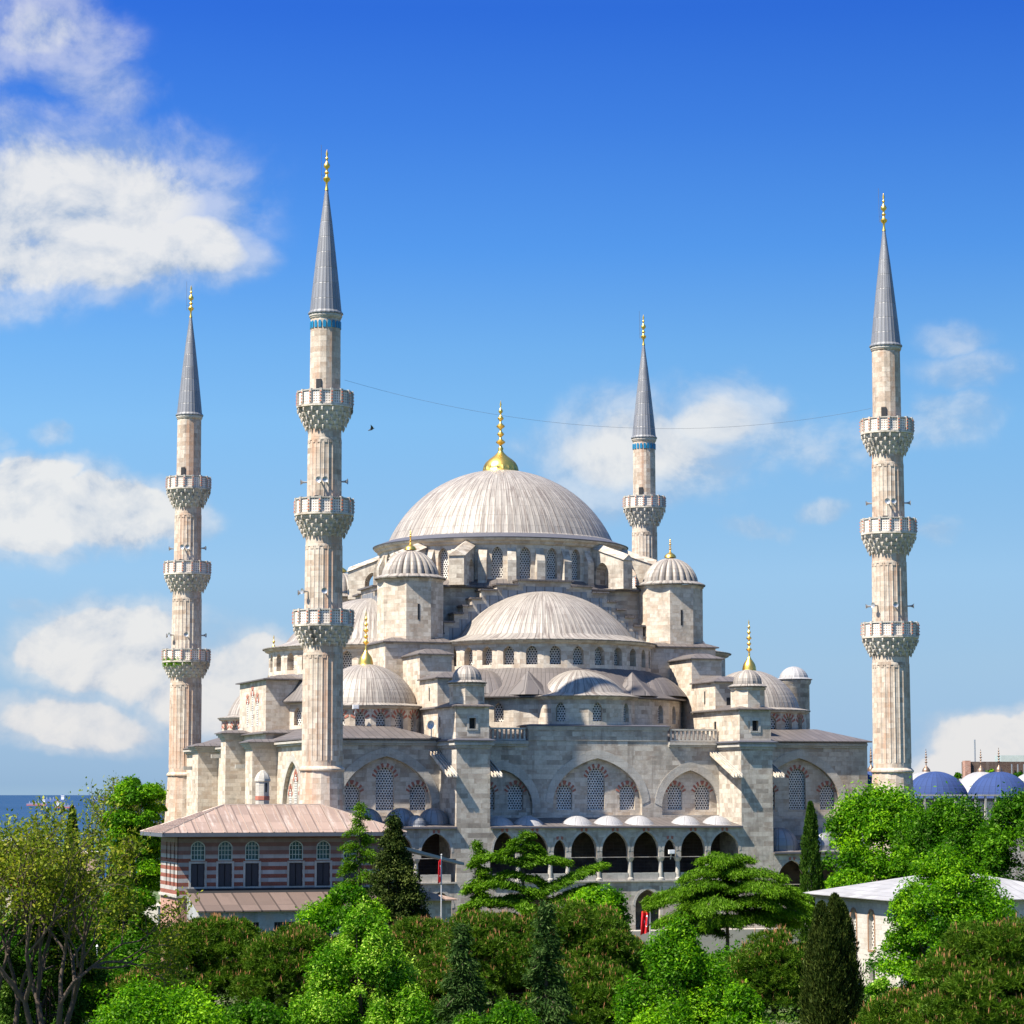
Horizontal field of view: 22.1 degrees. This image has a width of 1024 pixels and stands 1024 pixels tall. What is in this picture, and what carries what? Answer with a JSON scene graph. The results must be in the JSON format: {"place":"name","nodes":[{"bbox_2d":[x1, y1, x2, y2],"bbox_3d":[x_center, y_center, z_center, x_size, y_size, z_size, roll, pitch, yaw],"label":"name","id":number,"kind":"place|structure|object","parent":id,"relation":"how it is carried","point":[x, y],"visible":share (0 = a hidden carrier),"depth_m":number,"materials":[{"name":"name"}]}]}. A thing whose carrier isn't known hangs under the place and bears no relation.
{"place":"outdoors","nodes":[
{"label":"outdoors","id":0,"kind":"place"},
{"bbox_2d":[6,886,29,913],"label":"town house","id":1,"kind":"structure","parent":0,"point":[10,897],"depth_m":326.73,"materials":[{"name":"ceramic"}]},
{"bbox_2d":[0,795,161,877],"bbox_3d":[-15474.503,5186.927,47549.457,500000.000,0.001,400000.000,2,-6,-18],"label":"sea","id":2,"kind":"structure","parent":0,"point":[15,803],"depth_m":11758.92,"materials":[{"name":"liquid"}]},
{"bbox_2d":[26,799,46,805],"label":"cargo ship","id":3,"kind":"object","parent":2,"relation":"on","point":[31,804],"visible":0.77,"depth_m":14794.12,"materials":[{"name":"red paint"}]},
{"bbox_2d":[46,794,65,801],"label":"cargo ship","id":4,"kind":"object","parent":2,"relation":"on","point":[61,800],"visible":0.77,"depth_m":21703.95,"materials":[{"name":"blue paint"}]},
{"bbox_2d":[0,880,881,1023],"bbox_3d":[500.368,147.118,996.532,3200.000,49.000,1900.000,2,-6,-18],"label":"ground","id":5,"kind":"structure","parent":0,"point":[157,897],"depth_m":188.31,"materials":[{"name":"green plant"}]},
{"bbox_2d":[0,897,113,1023],"bbox_3d":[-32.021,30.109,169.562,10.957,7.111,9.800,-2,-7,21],"label":"shrub","id":6,"kind":"object","parent":5,"relation":"on","point":[22,951],"visible":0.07,"depth_m":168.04,"materials":[{"name":"green plant"}]},
{"bbox_2d":[0,897,120,960],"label":"shrub","id":7,"kind":"object","parent":5,"relation":"on","point":[100,939],"visible":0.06,"depth_m":215.49,"materials":[{"name":"green plant"}]},
{"bbox_2d":[0,815,124,1023],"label":"sparse tree","id":8,"kind":"object","parent":5,"relation":"on","point":[6,946],"visible":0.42,"depth_m":150.22,"materials":[{"name":"green plant"}]},
{"bbox_2d":[62,805,78,900],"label":"cypress","id":9,"kind":"object","parent":5,"relation":"on","point":[73,822],"visible":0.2,"depth_m":297.65,"materials":[{"name":"green plant"}]},
{"bbox_2d":[44,947,131,1014],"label":"shrub","id":10,"kind":"object","parent":5,"relation":"on","point":[116,971],"visible":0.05,"depth_m":178.96,"materials":[{"name":"green plant"}]},
{"bbox_2d":[81,851,104,876],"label":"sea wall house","id":11,"kind":"structure","parent":5,"relation":"on","point":[94,864],"depth_m":476.06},
{"bbox_2d":[0,776,202,1023],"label":"sparse tree","id":12,"kind":"object","parent":5,"relation":"on","point":[36,839],"visible":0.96,"depth_m":147.09,"materials":[{"name":"green plant"}]},
{"bbox_2d":[78,775,166,875],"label":"broadleaf tree","id":13,"kind":"object","parent":5,"relation":"on","point":[135,806],"visible":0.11,"depth_m":327.25,"materials":[{"name":"green plant"}]},
{"bbox_2d":[91,885,158,949],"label":"shrub","id":14,"kind":"object","parent":5,"relation":"on","point":[137,931],"visible":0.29,"depth_m":236.54,"materials":[{"name":"green plant"}]},
{"bbox_2d":[95,774,167,911],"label":"broadleaf tree","id":15,"kind":"object","parent":5,"relation":"on","point":[145,795],"visible":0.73,"depth_m":295.76,"materials":[{"name":"green plant"}]},
{"bbox_2d":[105,937,161,973],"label":"shrub","id":16,"kind":"object","parent":5,"relation":"on","point":[121,952],"visible":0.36,"depth_m":208.07,"materials":[{"name":"green plant"}]},
{"bbox_2d":[87,969,190,1018],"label":"broadleaf tree","id":17,"kind":"object","parent":5,"relation":"on","point":[122,981],"visible":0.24,"depth_m":171.65,"materials":[{"name":"green plant"}]},
{"bbox_2d":[86,963,237,1023],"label":"young tree","id":18,"kind":"object","parent":5,"relation":"on","point":[146,1005],"visible":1,"depth_m":136.50,"materials":[{"name":"green plant"}]},
{"bbox_2d":[160,286,211,901],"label":"minaret","id":19,"kind":"object","parent":5,"relation":"on","point":[187,572],"visible":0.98,"depth_m":307.64,"materials":[{"name":"stone"}]},
{"bbox_2d":[162,657,192,668],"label":"balcony weeds","id":20,"kind":"object","parent":19,"relation":"on","point":[169,663],"visible":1,"depth_m":305.87,"materials":[{"name":"green plant"}]},
{"bbox_2d":[132,911,285,1002],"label":"broadleaf tree","id":21,"kind":"object","parent":5,"relation":"on","point":[216,941],"visible":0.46,"depth_m":181.32,"materials":[{"name":"green plant"}]},
{"bbox_2d":[217,995,307,1023],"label":"shrub","id":22,"kind":"object","parent":5,"relation":"on","point":[261,1012],"visible":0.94,"depth_m":143.75,"materials":[{"name":"green plant"}]},
{"bbox_2d":[226,920,334,1008],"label":"broadleaf tree","id":23,"kind":"object","parent":5,"relation":"on","point":[267,957],"visible":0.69,"depth_m":178.00,"materials":[{"name":"green plant"}]},
{"bbox_2d":[140,770,463,959],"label":"brick pavilion","id":24,"kind":"structure","parent":5,"relation":"on","point":[262,863],"depth_m":226.93,"materials":[{"name":"stone"}]},
{"bbox_2d":[292,145,354,811],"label":"minaret","id":25,"kind":"object","parent":5,"relation":"on","point":[323,622],"visible":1,"depth_m":241.68,"materials":[{"name":"stone"}]},
{"bbox_2d":[291,881,395,958],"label":"broadleaf tree","id":26,"kind":"object","parent":5,"relation":"on","point":[326,915],"visible":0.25,"depth_m":201.43,"materials":[{"name":"green plant"}]},
{"bbox_2d":[328,801,382,939],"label":"cedar","id":27,"kind":"object","parent":5,"relation":"on","point":[364,839],"visible":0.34,"depth_m":220.03,"materials":[{"name":"green plant"}]},
{"bbox_2d":[285,895,437,1023],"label":"broadleaf tree","id":28,"kind":"object","parent":5,"relation":"on","point":[373,978],"visible":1,"depth_m":156.29,"materials":[{"name":"green plant"}]},
{"bbox_2d":[364,806,432,956],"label":"dark yew","id":29,"kind":"object","parent":5,"relation":"on","point":[405,895],"visible":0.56,"depth_m":212.15,"materials":[{"name":"green plant"}]},
{"bbox_2d":[382,914,444,960],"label":"broadleaf tree","id":30,"kind":"object","parent":5,"relation":"on","point":[418,935],"visible":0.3,"depth_m":196.50,"materials":[{"name":"green plant"}]},
{"bbox_2d":[387,949,491,1022],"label":"broadleaf tree","id":31,"kind":"object","parent":5,"relation":"on","point":[432,967],"visible":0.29,"depth_m":164.66,"materials":[{"name":"green plant"}]},
{"bbox_2d":[431,919,488,1023],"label":"spruce","id":32,"kind":"object","parent":5,"relation":"on","point":[463,974],"visible":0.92,"depth_m":147.70,"materials":[{"name":"green plant"}]},
{"bbox_2d":[145,903,800,952],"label":"terrace","id":33,"kind":"structure","parent":5,"relation":"on","point":[737,935],"depth_m":249.72,"materials":[{"name":"stone"}]},
{"bbox_2d":[452,839,495,960],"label":"cedar","id":34,"kind":"object","parent":5,"relation":"on","point":[482,873],"visible":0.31,"depth_m":209.70,"materials":[{"name":"green plant"}]},
{"bbox_2d":[3,960,945,1023],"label":"ground cover","id":35,"kind":"object","parent":5,"relation":"on","point":[783,1017],"visible":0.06,"depth_m":176.94,"materials":[{"name":"green plant"}]},
{"bbox_2d":[438,854,441,917],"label":"flagpole","id":36,"kind":"object","parent":35,"relation":"on","point":[440,871],"visible":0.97,"depth_m":219.94,"materials":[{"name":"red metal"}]},
{"bbox_2d":[640,911,650,939],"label":"banner","id":37,"kind":"object","parent":35,"relation":"on","point":[645,922],"visible":0.8,"depth_m":211.64,"materials":[{"name":"red fabric"}]},
{"bbox_2d":[451,996,540,1023],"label":"shrub","id":38,"kind":"object","parent":5,"relation":"on","point":[510,1013],"visible":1,"depth_m":143.02,"materials":[{"name":"green plant"}]},
{"bbox_2d":[429,908,573,1008],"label":"broadleaf tree","id":39,"kind":"object","parent":5,"relation":"on","point":[494,932],"visible":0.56,"depth_m":182.03,"materials":[{"name":"green plant"}]},
{"bbox_2d":[183,401,871,929],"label":"mosque","id":40,"kind":"structure","parent":5,"relation":"on","point":[547,669],"depth_m":260.43,"materials":[{"name":"stone"}]},
{"bbox_2d":[352,705,358,711],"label":"floodlight","id":41,"kind":"object","parent":40,"relation":"attached to","point":[355,707],"visible":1,"depth_m":252.81,"materials":[{"name":"white paint"}]},
{"bbox_2d":[427,721,433,737],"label":"satellite dish","id":42,"kind":"object","parent":40,"relation":"on","point":[430,724],"visible":1,"depth_m":250.04,"materials":[{"name":"grey metal"}]},
{"bbox_2d":[346,380,870,428],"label":"hanging cable","id":43,"kind":"object","parent":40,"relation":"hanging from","point":[618,427],"visible":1,"depth_m":254.54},
{"bbox_2d":[668,850,674,858],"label":"floodlight","id":44,"kind":"object","parent":40,"relation":"attached to","point":[671,852],"visible":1,"depth_m":250.54,"materials":[{"name":"white paint"}]},
{"bbox_2d":[457,829,612,955],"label":"cedar","id":45,"kind":"object","parent":5,"relation":"on","point":[521,899],"visible":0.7,"depth_m":207.83,"materials":[{"name":"green plant"}]},
{"bbox_2d":[520,900,578,1023],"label":"spruce","id":46,"kind":"object","parent":5,"relation":"on","point":[552,997],"visible":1,"depth_m":147.79,"materials":[{"name":"green plant"}]},
{"bbox_2d":[492,896,656,1003],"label":"broadleaf tree","id":47,"kind":"object","parent":5,"relation":"on","point":[613,943],"visible":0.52,"depth_m":187.90,"materials":[{"name":"green plant"}]},
{"bbox_2d":[520,952,660,1023],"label":"broadleaf tree","id":48,"kind":"object","parent":5,"relation":"on","point":[591,990],"visible":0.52,"depth_m":161.01,"materials":[{"name":"green plant"}]},
{"bbox_2d":[564,883,641,964],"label":"broadleaf tree","id":49,"kind":"object","parent":5,"relation":"on","point":[592,896],"visible":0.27,"depth_m":204.77,"materials":[{"name":"green plant"}]},
{"bbox_2d":[622,315,665,589],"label":"minaret","id":50,"kind":"object","parent":5,"relation":"on","point":[644,507],"visible":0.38,"depth_m":327.24,"materials":[{"name":"stone"}]},
{"bbox_2d":[630,961,687,997],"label":"shrub","id":51,"kind":"object","parent":5,"relation":"on","point":[658,979],"visible":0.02,"depth_m":196.54,"materials":[{"name":"green plant"}]},
{"bbox_2d":[609,910,739,1023],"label":"young tree","id":52,"kind":"object","parent":5,"relation":"on","point":[677,954],"visible":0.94,"depth_m":146.73,"materials":[{"name":"green plant"}]},
{"bbox_2d":[686,938,748,1003],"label":"shrub","id":53,"kind":"object","parent":5,"relation":"on","point":[719,954],"visible":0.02,"depth_m":187.50,"materials":[{"name":"green plant"}]},
{"bbox_2d":[640,851,815,966],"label":"cedar of lebanon","id":54,"kind":"object","parent":5,"relation":"on","point":[705,900],"visible":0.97,"depth_m":202.20,"materials":[{"name":"green plant"}]},
{"bbox_2d":[709,976,776,1023],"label":"young tree","id":55,"kind":"object","parent":5,"relation":"on","point":[751,1009],"visible":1,"depth_m":137.35,"materials":[{"name":"green plant"}]},
{"bbox_2d":[721,923,808,1017],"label":"broadleaf tree","id":56,"kind":"object","parent":5,"relation":"on","point":[769,968],"visible":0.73,"depth_m":175.76,"materials":[{"name":"green plant"}]},
{"bbox_2d":[797,800,824,943],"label":"cypress","id":57,"kind":"object","parent":5,"relation":"on","point":[810,842],"visible":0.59,"depth_m":223.64,"materials":[{"name":"green plant"}]},
{"bbox_2d":[796,892,866,1023],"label":"dark yew","id":58,"kind":"object","parent":5,"relation":"on","point":[832,990],"visible":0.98,"depth_m":156.74,"materials":[{"name":"green plant"}]},
{"bbox_2d":[820,867,874,888],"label":"broadleaf tree","id":59,"kind":"object","parent":5,"relation":"on","point":[848,876],"visible":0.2,"depth_m":228.45,"materials":[{"name":"green plant"}]},
{"bbox_2d":[820,773,934,881],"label":"broadleaf tree","id":60,"kind":"object","parent":5,"relation":"on","point":[866,818],"visible":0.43,"depth_m":235.75,"materials":[{"name":"green plant"}]},
{"bbox_2d":[863,976,901,1004],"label":"shrub","id":61,"kind":"object","parent":5,"relation":"on","point":[881,984],"visible":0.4,"depth_m":162.48,"materials":[{"name":"green plant"}]},
{"bbox_2d":[851,984,924,1023],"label":"broadleaf tree","id":62,"kind":"object","parent":5,"relation":"on","point":[890,1006],"visible":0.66,"depth_m":146.92,"materials":[{"name":"green plant"}]},
{"bbox_2d":[859,188,919,880],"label":"minaret","id":63,"kind":"object","parent":5,"relation":"on","point":[890,634],"visible":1,"depth_m":259.60,"materials":[{"name":"stone"}]},
{"bbox_2d":[805,873,1023,990],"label":"white mausoleum","id":64,"kind":"structure","parent":5,"relation":"on","point":[867,904],"depth_m":204.74,"materials":[{"name":"stone"}]},
{"bbox_2d":[862,841,1022,993],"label":"maple tree","id":65,"kind":"object","parent":5,"relation":"on","point":[944,873],"visible":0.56,"depth_m":172.53,"materials":[{"name":"green plant"}]},
{"bbox_2d":[867,747,1023,880],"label":"courtyard arcade","id":66,"kind":"object","parent":5,"relation":"on","point":[984,784],"visible":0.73,"depth_m":272.05,"materials":[{"name":"stone"}]},
{"bbox_2d":[884,781,1019,880],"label":"dense tree","id":67,"kind":"object","parent":5,"relation":"on","point":[946,820],"visible":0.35,"depth_m":225.18,"materials":[{"name":"green plant"}]},
{"bbox_2d":[954,772,961,780],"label":"distant tree","id":68,"kind":"object","parent":5,"relation":"on","point":[958,775],"visible":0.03,"depth_m":331.96,"materials":[{"name":"green plant"}]},
{"bbox_2d":[897,913,1023,1023],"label":"broadleaf tree","id":69,"kind":"object","parent":5,"relation":"on","point":[982,982],"visible":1,"depth_m":137.94,"materials":[{"name":"green plant"}]},
{"bbox_2d":[962,740,1023,777],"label":"building","id":70,"kind":"structure","parent":5,"relation":"on","point":[1011,764],"depth_m":338.45,"materials":[{"name":"red brick"}]},
{"bbox_2d":[965,782,1023,881],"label":"dense tree","id":71,"kind":"object","parent":5,"relation":"on","point":[996,837],"visible":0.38,"depth_m":219.84,"materials":[{"name":"green plant"}]},
{"bbox_2d":[1013,772,1022,776],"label":"distant tree","id":72,"kind":"object","parent":5,"relation":"on","point":[1017,774],"visible":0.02,"depth_m":331.74,"materials":[{"name":"green plant"}]},
{"bbox_2d":[0,0,1023,794],"label":"sky","id":73,"kind":"structure","parent":0,"point":[513,185],"materials":[{"name":"blue"}]}
]}

